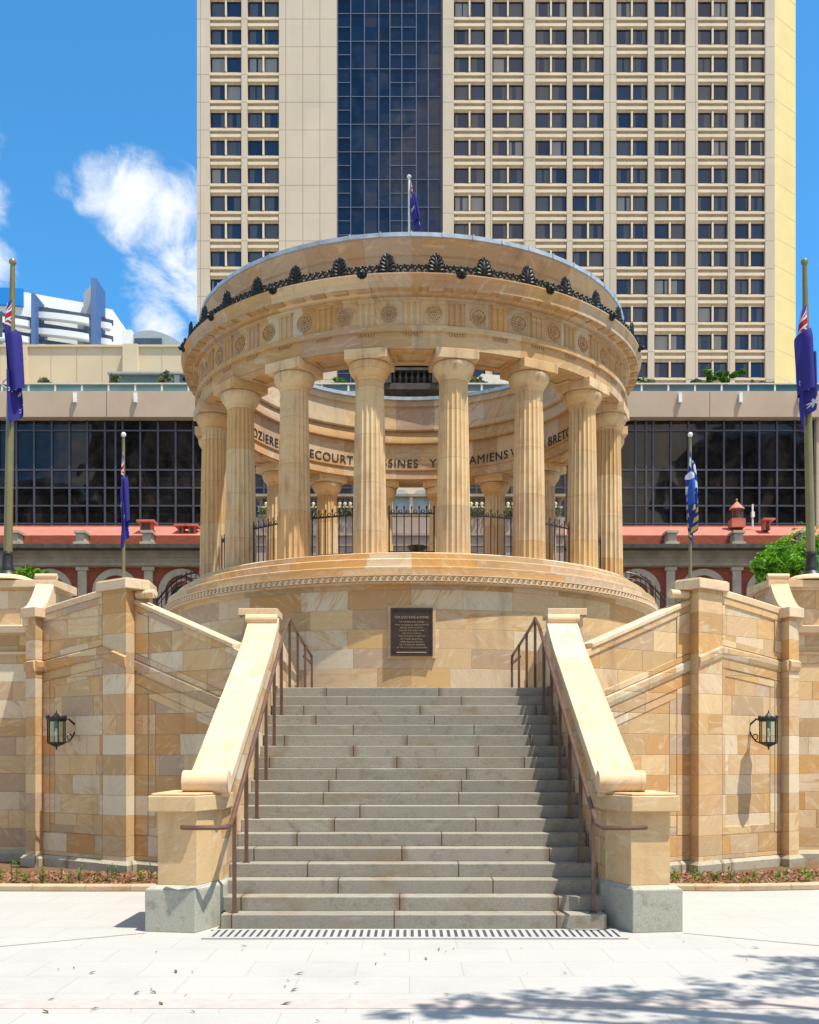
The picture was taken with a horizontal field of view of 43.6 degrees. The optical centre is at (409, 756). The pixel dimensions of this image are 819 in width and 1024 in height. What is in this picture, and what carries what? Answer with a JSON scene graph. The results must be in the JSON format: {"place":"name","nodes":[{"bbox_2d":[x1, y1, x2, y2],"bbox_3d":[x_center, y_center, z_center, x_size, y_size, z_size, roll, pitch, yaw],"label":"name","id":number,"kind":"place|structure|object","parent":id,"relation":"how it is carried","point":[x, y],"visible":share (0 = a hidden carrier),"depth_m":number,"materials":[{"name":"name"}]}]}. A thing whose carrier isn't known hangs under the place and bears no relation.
{"place":"outdoors","nodes":[
{"label":"outdoors","id":0,"kind":"place"},
{"bbox_2d":[0,277,125,343],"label":"apartment building","id":1,"kind":"structure","parent":0,"point":[43,319],"depth_m":199.91,"materials":[{"name":"grey metal"}]},
{"bbox_2d":[121,330,180,343],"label":"domed hall","id":2,"kind":"structure","parent":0,"point":[143,337],"depth_m":189.70,"materials":[{"name":"grey metal"}]},
{"bbox_2d":[0,890,818,1023],"bbox_3d":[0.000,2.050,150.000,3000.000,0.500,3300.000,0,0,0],"label":"plaza paving","id":3,"kind":"structure","parent":0,"point":[656,965],"depth_m":8.75,"materials":[{"name":"white concrete"}]},
{"bbox_2d":[0,574,76,861],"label":"terrace wall","id":4,"kind":"structure","parent":3,"relation":"on","point":[41,591],"depth_m":17.09,"materials":[{"name":"stone"}]},
{"bbox_2d":[0,258,32,579],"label":"flagpole","id":5,"kind":"object","parent":4,"relation":"on","point":[7,572],"visible":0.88,"depth_m":17.29,"materials":[{"name":"green metal"}]},
{"bbox_2d":[4,300,24,424],"bbox_3d":[-6.683,-6.631,17.307,0.318,2.468,0.475,0,0,0],"label":"ensign flag","id":6,"kind":"object","parent":5,"relation":"attached to","point":[15,366],"visible":1,"depth_m":17.20,"materials":[{"name":"fabric"}]},
{"bbox_2d":[0,883,154,891],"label":"garden kerb","id":7,"kind":"structure","parent":3,"relation":"on","point":[76,887],"depth_m":13.69,"materials":[{"name":"stone"}]},
{"bbox_2d":[0,862,157,883],"bbox_3d":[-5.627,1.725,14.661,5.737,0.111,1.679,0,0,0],"label":"bark mulch","id":8,"kind":"object","parent":3,"relation":"on","point":[122,879],"visible":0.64,"depth_m":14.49,"materials":[{"name":"brown wood"}]},
{"bbox_2d":[20,577,240,873],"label":"wing wall","id":9,"kind":"structure","parent":3,"relation":"on","point":[126,677],"depth_m":15.50,"materials":[{"name":"stone"}]},
{"bbox_2d":[46,710,74,749],"bbox_3d":[-5.370,-0.413,15.825,0.288,0.621,0.553,0,0,30],"label":"wall lantern","id":10,"kind":"object","parent":9,"relation":"attached to","point":[56,718],"depth_m":15.71,"materials":[{"name":"black metal"}]},
{"bbox_2d":[121,432,125,577],"bbox_3d":[-4.397,-3.833,15.750,0.140,2.325,0.140,0,0,0],"label":"flagpole","id":11,"kind":"object","parent":9,"relation":"on","point":[123,434],"visible":0.54,"depth_m":15.73,"materials":[{"name":"grey metal"}]},
{"bbox_2d":[120,452,129,548],"bbox_3d":[-4.365,-3.938,15.710,0.147,1.547,0.215,0,0,-13],"label":"ensign flag","id":12,"kind":"object","parent":11,"relation":"attached to","point":[125,505],"visible":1,"depth_m":15.68,"materials":[{"name":"fabric"}]},
{"bbox_2d":[145,608,299,932],"bbox_3d":[-2.322,-0.195,14.828,0.805,3.990,8.744,0,0,0],"label":"stone balustrade","id":13,"kind":"object","parent":3,"relation":"on","point":[187,892],"visible":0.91,"depth_m":10.92,"materials":[{"name":"stone"}]},
{"bbox_2d":[0,999,818,1008],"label":"paving band","id":14,"kind":"object","parent":3,"relation":"on","point":[417,1003],"visible":1,"depth_m":7.43,"materials":[{"name":"white concrete"}]},
{"bbox_2d":[201,929,628,938],"bbox_3d":[0.055,1.791,10.370,4.220,0.010,0.540,0,0,0],"label":"drain grate","id":15,"kind":"object","parent":3,"relation":"on","point":[415,934],"visible":1,"depth_m":10.33,"materials":[{"name":"metal"}]},
{"bbox_2d":[524,608,682,932],"bbox_3d":[2.413,-0.195,14.828,0.805,3.990,8.744,0,0,0],"label":"stone balustrade","id":16,"kind":"object","parent":3,"relation":"on","point":[639,892],"visible":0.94,"depth_m":10.94,"materials":[{"name":"stone"}]},
{"bbox_2d":[584,577,803,872],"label":"wing wall","id":17,"kind":"structure","parent":3,"relation":"on","point":[698,677],"depth_m":15.50,"materials":[{"name":"stone"}]},
{"bbox_2d":[688,432,692,578],"bbox_3d":[4.318,-3.833,15.750,0.140,2.325,0.140,0,0,0],"label":"flagpole","id":18,"kind":"object","parent":17,"relation":"on","point":[690,434],"visible":0.49,"depth_m":15.73,"materials":[{"name":"grey metal"}]},
{"bbox_2d":[685,452,697,545],"bbox_3d":[4.340,-4.021,15.711,0.204,1.538,0.284,0,0,0],"label":"striped flag","id":19,"kind":"object","parent":18,"relation":"attached to","point":[691,490],"visible":1,"depth_m":15.64,"materials":[{"name":"fabric"}]},
{"bbox_2d":[750,710,778,749],"bbox_3d":[5.460,-0.413,15.825,0.288,0.621,0.553,0,0,-30],"label":"wall lantern","id":20,"kind":"object","parent":17,"relation":"attached to","point":[768,718],"depth_m":15.71,"materials":[{"name":"black metal"}]},
{"bbox_2d":[670,862,818,883],"bbox_3d":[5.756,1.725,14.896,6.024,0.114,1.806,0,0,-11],"label":"bark mulch","id":21,"kind":"object","parent":3,"relation":"on","point":[762,877],"visible":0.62,"depth_m":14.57,"materials":[{"name":"brown wood"}]},
{"bbox_2d":[671,882,818,890],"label":"garden kerb","id":22,"kind":"structure","parent":3,"relation":"on","point":[748,886],"depth_m":13.76,"materials":[{"name":"stone"}]},
{"bbox_2d":[747,574,818,861],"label":"terrace wall","id":23,"kind":"structure","parent":3,"relation":"on","point":[780,590],"depth_m":17.08,"materials":[{"name":"stone"}]},
{"bbox_2d":[789,258,818,579],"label":"flagpole","id":24,"kind":"object","parent":23,"relation":"on","point":[811,572],"visible":0.79,"depth_m":17.29,"materials":[{"name":"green metal"}]},
{"bbox_2d":[794,305,816,431],"bbox_3d":[6.678,-6.630,17.303,0.317,2.210,0.470,0,0,0],"label":"ensign flag","id":25,"kind":"object","parent":24,"relation":"attached to","point":[806,366],"visible":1,"depth_m":17.18,"materials":[{"name":"fabric"}]},
{"bbox_2d":[0,344,818,525],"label":"podium building","id":26,"kind":"structure","parent":0,"point":[81,413],"depth_m":80.00,"materials":[{"name":"black glass"}]},
{"bbox_2d":[0,0,818,382],"label":"sky","id":27,"kind":"structure","parent":0,"point":[98,98],"materials":[{"name":"blue"}]},
{"bbox_2d":[221,688,606,928],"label":"granite staircase","id":28,"kind":"structure","parent":0,"point":[413,808],"depth_m":12.31,"materials":[{"name":"grey stone"}]},
{"bbox_2d":[180,616,312,912],"bbox_3d":[-2.071,-0.263,14.939,0.512,3.826,9.270,0,0,0],"label":"handrail","id":29,"kind":"object","parent":28,"relation":"on","point":[289,623],"visible":0.97,"depth_m":12.44,"materials":[{"name":"brown metal"}]},
{"bbox_2d":[511,617,647,912],"bbox_3d":[2.161,-0.263,14.939,0.512,3.826,9.270,0,0,0],"label":"handrail","id":30,"kind":"object","parent":28,"relation":"on","point":[582,782],"visible":0.96,"depth_m":12.52,"materials":[{"name":"brown metal"}]},
{"bbox_2d":[197,0,795,382],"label":"hotel tower","id":31,"kind":"structure","parent":0,"point":[638,157],"depth_m":110.30,"materials":[{"name":"beige concrete"}]},
{"bbox_2d":[211,168,240,182],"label":"window","id":32,"kind":"structure","parent":31,"relation":"in","point":[217,174],"depth_m":110.48,"materials":[{"name":"glass"}]},
{"bbox_2d":[211,196,240,210],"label":"window","id":33,"kind":"structure","parent":31,"relation":"in","point":[217,202],"depth_m":110.48,"materials":[{"name":"blue glass"}]},
{"bbox_2d":[211,141,240,155],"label":"window","id":34,"kind":"structure","parent":31,"relation":"in","point":[217,147],"depth_m":110.48,"materials":[{"name":"blue glass"}]},
{"bbox_2d":[211,224,240,238],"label":"window","id":35,"kind":"structure","parent":31,"relation":"in","point":[217,230],"depth_m":110.48,"materials":[{"name":"blue glass"}]},
{"bbox_2d":[211,113,240,127],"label":"window","id":36,"kind":"structure","parent":31,"relation":"in","point":[217,119],"depth_m":110.48,"materials":[{"name":"blue glass"}]},
{"bbox_2d":[211,252,240,266],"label":"window","id":37,"kind":"structure","parent":31,"relation":"in","point":[217,258],"depth_m":110.48,"materials":[{"name":"blue glass"}]},
{"bbox_2d":[211,85,240,99],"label":"window","id":38,"kind":"structure","parent":31,"relation":"in","point":[217,91],"depth_m":110.48,"materials":[{"name":"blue glass"}]},
{"bbox_2d":[211,57,240,71],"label":"window","id":39,"kind":"structure","parent":31,"relation":"in","point":[217,63],"depth_m":110.48,"materials":[{"name":"blue glass"}]},
{"bbox_2d":[211,30,240,44],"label":"window","id":40,"kind":"structure","parent":31,"relation":"in","point":[217,36],"depth_m":110.48,"materials":[{"name":"blue glass"}]},
{"bbox_2d":[249,168,278,182],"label":"window","id":41,"kind":"structure","parent":31,"relation":"in","point":[255,174],"depth_m":110.48,"materials":[{"name":"blue glass"}]},
{"bbox_2d":[249,196,278,210],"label":"window","id":42,"kind":"structure","parent":31,"relation":"in","point":[255,202],"depth_m":110.48,"materials":[{"name":"blue glass"}]},
{"bbox_2d":[249,141,278,155],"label":"window","id":43,"kind":"structure","parent":31,"relation":"in","point":[255,147],"depth_m":110.48,"materials":[{"name":"blue glass"}]},
{"bbox_2d":[249,224,278,238],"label":"window","id":44,"kind":"structure","parent":31,"relation":"in","point":[255,230],"depth_m":110.48,"materials":[{"name":"blue glass"}]},
{"bbox_2d":[249,113,278,127],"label":"window","id":45,"kind":"structure","parent":31,"relation":"in","point":[255,119],"depth_m":110.48,"materials":[{"name":"blue glass"}]},
{"bbox_2d":[249,85,278,99],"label":"window","id":46,"kind":"structure","parent":31,"relation":"in","point":[255,91],"depth_m":110.48,"materials":[{"name":"blue glass"}]},
{"bbox_2d":[249,57,278,71],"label":"window","id":47,"kind":"structure","parent":31,"relation":"in","point":[255,63],"depth_m":110.48,"materials":[{"name":"grey glass"}]},
{"bbox_2d":[249,30,278,44],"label":"window","id":48,"kind":"structure","parent":31,"relation":"in","point":[255,36],"depth_m":110.48,"materials":[{"name":"blue glass"}]},
{"bbox_2d":[455,168,483,182],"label":"window","id":49,"kind":"structure","parent":31,"relation":"in","point":[461,174],"depth_m":110.48,"materials":[{"name":"grey glass"}]},
{"bbox_2d":[455,196,483,210],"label":"window","id":50,"kind":"structure","parent":31,"relation":"in","point":[461,202],"depth_m":110.48,"materials":[{"name":"grey glass"}]},
{"bbox_2d":[455,141,483,155],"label":"window","id":51,"kind":"structure","parent":31,"relation":"in","point":[461,147],"depth_m":110.48,"materials":[{"name":"grey glass"}]},
{"bbox_2d":[455,113,483,127],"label":"window","id":52,"kind":"structure","parent":31,"relation":"in","point":[461,119],"depth_m":110.48,"materials":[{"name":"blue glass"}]},
{"bbox_2d":[455,85,483,99],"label":"window","id":53,"kind":"structure","parent":31,"relation":"in","point":[461,91],"depth_m":110.48,"materials":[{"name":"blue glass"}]},
{"bbox_2d":[455,57,483,71],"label":"window","id":54,"kind":"structure","parent":31,"relation":"in","point":[461,63],"depth_m":110.48,"materials":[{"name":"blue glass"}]},
{"bbox_2d":[455,30,483,44],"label":"window","id":55,"kind":"structure","parent":31,"relation":"in","point":[461,36],"depth_m":110.48,"materials":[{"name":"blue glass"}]},
{"bbox_2d":[211,2,762,376],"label":"windows","id":56,"kind":"structure","parent":31,"relation":"in","point":[623,9],"depth_m":110.48,"materials":[{"name":"black glass"}]},
{"bbox_2d":[493,168,522,182],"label":"window","id":57,"kind":"structure","parent":31,"relation":"in","point":[499,174],"depth_m":110.48,"materials":[{"name":"grey glass"}]},
{"bbox_2d":[493,196,522,210],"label":"window","id":58,"kind":"structure","parent":31,"relation":"in","point":[499,202],"depth_m":110.48,"materials":[{"name":"grey glass"}]},
{"bbox_2d":[493,141,522,155],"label":"window","id":59,"kind":"structure","parent":31,"relation":"in","point":[499,147],"depth_m":110.48,"materials":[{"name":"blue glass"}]},
{"bbox_2d":[493,224,522,238],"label":"window","id":60,"kind":"structure","parent":31,"relation":"in","point":[499,230],"depth_m":110.48,"materials":[{"name":"grey glass"}]},
{"bbox_2d":[493,113,522,127],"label":"window","id":61,"kind":"structure","parent":31,"relation":"in","point":[499,119],"depth_m":110.48,"materials":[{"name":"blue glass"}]},
{"bbox_2d":[493,85,522,99],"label":"window","id":62,"kind":"structure","parent":31,"relation":"in","point":[499,91],"depth_m":110.48,"materials":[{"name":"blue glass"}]},
{"bbox_2d":[493,57,522,71],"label":"window","id":63,"kind":"structure","parent":31,"relation":"in","point":[499,63],"depth_m":110.48,"materials":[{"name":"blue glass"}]},
{"bbox_2d":[493,30,522,44],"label":"window","id":64,"kind":"structure","parent":31,"relation":"in","point":[499,36],"depth_m":110.48,"materials":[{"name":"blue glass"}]},
{"bbox_2d":[536,168,565,182],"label":"window","id":65,"kind":"structure","parent":31,"relation":"in","point":[542,174],"depth_m":110.48,"materials":[{"name":"blue glass"}]},
{"bbox_2d":[536,196,565,210],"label":"window","id":66,"kind":"structure","parent":31,"relation":"in","point":[542,202],"depth_m":110.48,"materials":[{"name":"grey glass"}]},
{"bbox_2d":[536,141,565,155],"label":"window","id":67,"kind":"structure","parent":31,"relation":"in","point":[542,147],"depth_m":110.48,"materials":[{"name":"blue glass"}]},
{"bbox_2d":[536,224,565,238],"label":"window","id":68,"kind":"structure","parent":31,"relation":"in","point":[542,230],"depth_m":110.48,"materials":[{"name":"grey glass"}]},
{"bbox_2d":[536,113,565,127],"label":"window","id":69,"kind":"structure","parent":31,"relation":"in","point":[542,119],"depth_m":110.48,"materials":[{"name":"blue glass"}]},
{"bbox_2d":[536,85,565,99],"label":"window","id":70,"kind":"structure","parent":31,"relation":"in","point":[542,91],"depth_m":110.48,"materials":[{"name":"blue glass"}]},
{"bbox_2d":[536,57,565,71],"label":"window","id":71,"kind":"structure","parent":31,"relation":"in","point":[542,63],"depth_m":110.48,"materials":[{"name":"grey glass"}]},
{"bbox_2d":[536,30,565,44],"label":"window","id":72,"kind":"structure","parent":31,"relation":"in","point":[542,36],"depth_m":110.48,"materials":[{"name":"grey glass"}]},
{"bbox_2d":[573,168,602,182],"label":"window","id":73,"kind":"structure","parent":31,"relation":"in","point":[579,174],"depth_m":110.48,"materials":[{"name":"blue glass"}]},
{"bbox_2d":[573,196,602,210],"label":"window","id":74,"kind":"structure","parent":31,"relation":"in","point":[579,202],"depth_m":110.48,"materials":[{"name":"blue glass"}]},
{"bbox_2d":[573,141,602,155],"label":"window","id":75,"kind":"structure","parent":31,"relation":"in","point":[579,147],"depth_m":110.48,"materials":[{"name":"blue glass"}]},
{"bbox_2d":[573,224,602,238],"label":"window","id":76,"kind":"structure","parent":31,"relation":"in","point":[579,230],"depth_m":110.48,"materials":[{"name":"blue glass"}]},
{"bbox_2d":[573,113,602,127],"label":"window","id":77,"kind":"structure","parent":31,"relation":"in","point":[579,119],"depth_m":110.48,"materials":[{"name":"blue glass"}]},
{"bbox_2d":[573,85,602,99],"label":"window","id":78,"kind":"structure","parent":31,"relation":"in","point":[579,91],"depth_m":110.48,"materials":[{"name":"blue glass"}]},
{"bbox_2d":[573,57,602,71],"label":"window","id":79,"kind":"structure","parent":31,"relation":"in","point":[579,63],"depth_m":110.48,"materials":[{"name":"grey glass"}]},
{"bbox_2d":[573,30,602,44],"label":"window","id":80,"kind":"structure","parent":31,"relation":"in","point":[579,36],"depth_m":110.48,"materials":[{"name":"grey glass"}]},
{"bbox_2d":[616,168,645,182],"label":"window","id":81,"kind":"structure","parent":31,"relation":"in","point":[623,175],"depth_m":110.48,"materials":[{"name":"blue glass"}]},
{"bbox_2d":[616,196,645,210],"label":"window","id":82,"kind":"structure","parent":31,"relation":"in","point":[623,203],"depth_m":110.48,"materials":[{"name":"grey glass"}]},
{"bbox_2d":[616,141,645,155],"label":"window","id":83,"kind":"structure","parent":31,"relation":"in","point":[623,148],"depth_m":110.48,"materials":[{"name":"blue glass"}]},
{"bbox_2d":[616,224,645,238],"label":"window","id":84,"kind":"structure","parent":31,"relation":"in","point":[623,231],"depth_m":110.48,"materials":[{"name":"blue glass"}]},
{"bbox_2d":[616,113,645,127],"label":"window","id":85,"kind":"structure","parent":31,"relation":"in","point":[623,120],"depth_m":110.48,"materials":[{"name":"blue glass"}]},
{"bbox_2d":[616,252,645,266],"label":"window","id":86,"kind":"structure","parent":31,"relation":"in","point":[623,259],"depth_m":110.48,"materials":[{"name":"blue glass"}]},
{"bbox_2d":[616,85,645,99],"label":"window","id":87,"kind":"structure","parent":31,"relation":"in","point":[623,92],"depth_m":110.48,"materials":[{"name":"blue glass"}]},
{"bbox_2d":[616,279,645,293],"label":"window","id":88,"kind":"structure","parent":31,"relation":"in","point":[623,286],"depth_m":110.48,"materials":[{"name":"blue glass"}]},
{"bbox_2d":[616,57,645,71],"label":"window","id":89,"kind":"structure","parent":31,"relation":"in","point":[623,64],"depth_m":110.48,"materials":[{"name":"blue glass"}]},
{"bbox_2d":[654,168,683,182],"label":"window","id":90,"kind":"structure","parent":31,"relation":"in","point":[660,174],"depth_m":110.48,"materials":[{"name":"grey glass"}]},
{"bbox_2d":[654,196,683,210],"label":"window","id":91,"kind":"structure","parent":31,"relation":"in","point":[660,202],"depth_m":110.48,"materials":[{"name":"blue glass"}]},
{"bbox_2d":[654,141,683,155],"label":"window","id":92,"kind":"structure","parent":31,"relation":"in","point":[660,147],"depth_m":110.48,"materials":[{"name":"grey glass"}]},
{"bbox_2d":[654,224,683,238],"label":"window","id":93,"kind":"structure","parent":31,"relation":"in","point":[660,230],"depth_m":110.48,"materials":[{"name":"blue glass"}]},
{"bbox_2d":[654,113,683,127],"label":"window","id":94,"kind":"structure","parent":31,"relation":"in","point":[660,119],"depth_m":110.48,"materials":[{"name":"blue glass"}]},
{"bbox_2d":[654,252,683,266],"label":"window","id":95,"kind":"structure","parent":31,"relation":"in","point":[660,258],"depth_m":110.48,"materials":[{"name":"blue glass"}]},
{"bbox_2d":[654,85,683,99],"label":"window","id":96,"kind":"structure","parent":31,"relation":"in","point":[660,91],"depth_m":110.48,"materials":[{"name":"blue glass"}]},
{"bbox_2d":[654,279,683,293],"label":"window","id":97,"kind":"structure","parent":31,"relation":"in","point":[660,285],"depth_m":110.48,"materials":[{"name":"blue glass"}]},
{"bbox_2d":[654,57,683,71],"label":"window","id":98,"kind":"structure","parent":31,"relation":"in","point":[660,63],"depth_m":110.48,"materials":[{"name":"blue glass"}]},
{"bbox_2d":[654,307,683,321],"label":"window","id":99,"kind":"structure","parent":31,"relation":"in","point":[660,313],"depth_m":110.48,"materials":[{"name":"blue glass"}]},
{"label":"pavement","id":100,"kind":"structure","parent":0,"visible":0},
{"bbox_2d":[0,518,818,609],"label":"railway station","id":101,"kind":"object","parent":100,"relation":"on","point":[83,560],"visible":0.24,"depth_m":59.86,"materials":[{"name":"red brick"}]},
{"bbox_2d":[256,488,565,561],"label":"station pavilion","id":102,"kind":"structure","parent":100,"relation":"on","point":[407,498],"depth_m":58.00,"materials":[{"name":"paint"}]},
{"bbox_2d":[384,366,438,396],"bbox_3d":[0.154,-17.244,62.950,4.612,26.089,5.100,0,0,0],"label":"balustrade","id":103,"kind":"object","parent":102,"relation":"on","point":[411,381],"depth_m":60.73,"materials":[{"name":"stone"}]},
{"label":"upper terrace","id":104,"kind":"structure","parent":0,"visible":0},
{"bbox_2d":[164,231,657,687],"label":"memorial rotunda","id":105,"kind":"structure","parent":104,"relation":"on","point":[272,338],"depth_m":22.12,"materials":[{"name":"stone"}]},
{"bbox_2d":[311,507,352,555],"bbox_3d":[-1.672,-4.820,22.183,1.000,1.120,0.031,0,0,20],"label":"iron railing","id":106,"kind":"object","parent":105,"relation":"on","point":[332,516],"visible":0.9,"depth_m":22.17,"materials":[{"name":"black metal"}]},
{"bbox_2d":[388,505,434,551],"bbox_3d":[0.045,-4.820,21.880,1.000,1.120,0.029,0,0,0],"label":"iron railing","id":107,"kind":"object","parent":105,"relation":"on","point":[406,512],"visible":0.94,"depth_m":21.87,"materials":[{"name":"black metal"}]},
{"bbox_2d":[388,605,435,657],"bbox_3d":[0.045,-2.535,20.867,0.970,1.070,0.326,0,0,0],"label":"bronze plaque","id":108,"kind":"object","parent":105,"relation":"attached to","point":[411,631],"visible":1,"depth_m":20.72,"materials":[{"name":"metal"}]},
{"bbox_2d":[470,507,511,555],"bbox_3d":[1.762,-4.820,22.183,1.000,1.120,0.031,0,0,-20],"label":"iron railing","id":109,"kind":"object","parent":105,"relation":"on","point":[490,516],"visible":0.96,"depth_m":22.18,"materials":[{"name":"black metal"}]},
{"bbox_2d":[749,521,818,584],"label":"tree","id":110,"kind":"object","parent":104,"relation":"on","point":[786,559],"visible":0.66,"depth_m":20.19,"materials":[{"name":"green plant"}]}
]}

